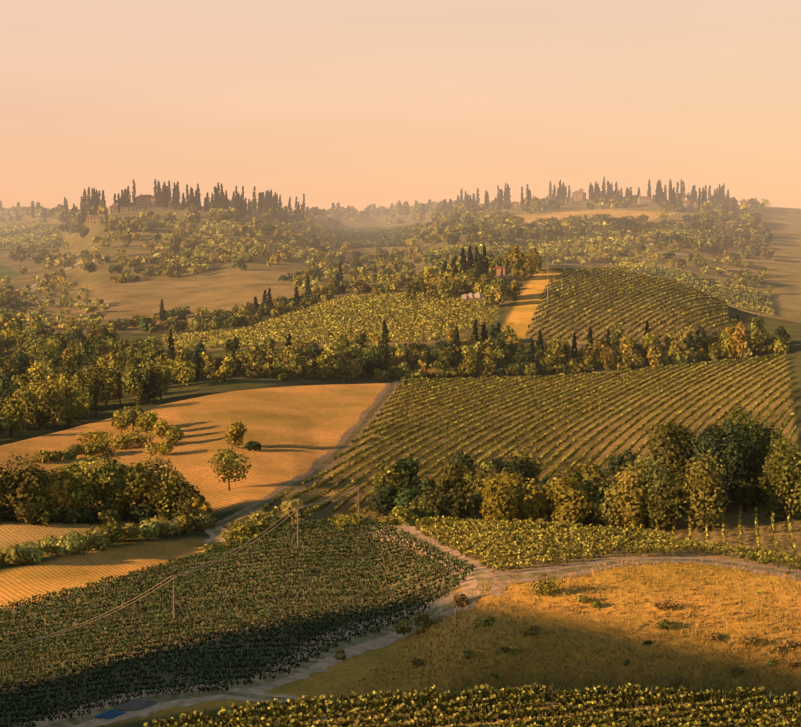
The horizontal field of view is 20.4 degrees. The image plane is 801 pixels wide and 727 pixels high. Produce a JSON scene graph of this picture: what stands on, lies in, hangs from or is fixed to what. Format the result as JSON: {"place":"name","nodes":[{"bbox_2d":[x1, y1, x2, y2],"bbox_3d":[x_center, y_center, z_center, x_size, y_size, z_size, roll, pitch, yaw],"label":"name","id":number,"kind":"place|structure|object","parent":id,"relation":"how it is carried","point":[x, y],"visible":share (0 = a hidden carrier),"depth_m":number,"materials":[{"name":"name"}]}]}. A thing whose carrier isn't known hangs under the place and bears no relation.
{"place":"outdoors","nodes":[
{"label":"outdoors","id":0,"kind":"place"},
{"bbox_2d":[0,199,800,726],"bbox_3d":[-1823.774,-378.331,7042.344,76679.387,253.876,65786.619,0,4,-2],"label":"terrain","id":1,"kind":"structure","parent":0,"point":[294,427],"depth_m":616.13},
{"bbox_2d":[0,221,773,349],"bbox_3d":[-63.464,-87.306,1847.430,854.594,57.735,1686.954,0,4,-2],"label":"vineyard","id":2,"kind":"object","parent":1,"relation":"on","point":[14,235],"depth_m":1166.53,"materials":[{"name":"green plant"}]},
{"bbox_2d":[0,177,774,333],"bbox_3d":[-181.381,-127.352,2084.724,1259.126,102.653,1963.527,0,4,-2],"label":"hill trees","id":3,"kind":"object","parent":1,"relation":"on","point":[445,278],"visible":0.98,"depth_m":1874.69,"materials":[{"name":"green plant"}]},
{"bbox_2d":[86,189,695,275],"bbox_3d":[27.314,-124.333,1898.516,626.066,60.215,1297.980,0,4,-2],"label":"buildings","id":4,"kind":"structure","parent":1,"relation":"on","point":[151,200],"depth_m":2139.01,"materials":[{"name":"beige"}]},
{"bbox_2d":[0,514,796,726],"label":"vineyard posts","id":5,"kind":"object","parent":1,"relation":"on","point":[308,624],"visible":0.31,"depth_m":380.19,"materials":[{"name":"brown wood"}]},
{"bbox_2d":[0,224,799,693],"bbox_3d":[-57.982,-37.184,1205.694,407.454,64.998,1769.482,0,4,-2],"label":"utility poles","id":6,"kind":"object","parent":1,"relation":"on","point":[22,644],"visible":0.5,"depth_m":395.06,"materials":[{"name":"brown wood"}]},
{"bbox_2d":[3,197,796,539],"bbox_3d":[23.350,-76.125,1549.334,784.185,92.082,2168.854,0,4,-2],"label":"tree trunks","id":7,"kind":"object","parent":1,"relation":"on","point":[327,379],"visible":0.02,"depth_m":745.98,"materials":[{"name":"brown plant"}]},
{"bbox_2d":[0,314,800,564],"bbox_3d":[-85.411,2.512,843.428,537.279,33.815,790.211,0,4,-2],"label":"valley trees","id":8,"kind":"object","parent":1,"relation":"on","point":[748,461],"visible":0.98,"depth_m":551.89,"materials":[{"name":"green plant"}]},
{"bbox_2d":[0,515,800,726],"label":"vineyard","id":9,"kind":"object","parent":1,"relation":"on","point":[682,714],"visible":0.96,"depth_m":366.18,"materials":[{"name":"green plant"}]},
{"bbox_2d":[11,253,800,726],"bbox_3d":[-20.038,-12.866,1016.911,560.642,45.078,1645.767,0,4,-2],"label":"road dirt tracks","id":10,"kind":"object","parent":1,"relation":"on","point":[387,635],"visible":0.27,"depth_m":373.12},
{"bbox_2d":[94,275,504,718],"bbox_3d":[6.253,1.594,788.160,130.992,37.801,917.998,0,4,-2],"label":"cars and tents","id":11,"kind":"object","parent":10,"relation":"on","point":[137,704],"visible":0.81,"depth_m":333.93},
{"bbox_2d":[327,511,799,684],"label":"hill bushes","id":12,"kind":"object","parent":1,"relation":"on","point":[420,620],"depth_m":360.01,"materials":[{"name":"green plant"}]},
{"bbox_2d":[0,0,800,216],"label":"sky","id":13,"kind":"structure","parent":0,"point":[359,104],"materials":[{"name":"orange"}]},
{"bbox_2d":[230,353,799,553],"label":"vineyard","id":14,"kind":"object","parent":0,"point":[438,382],"depth_m":739.43,"materials":[{"name":"green plant"}]}
]}

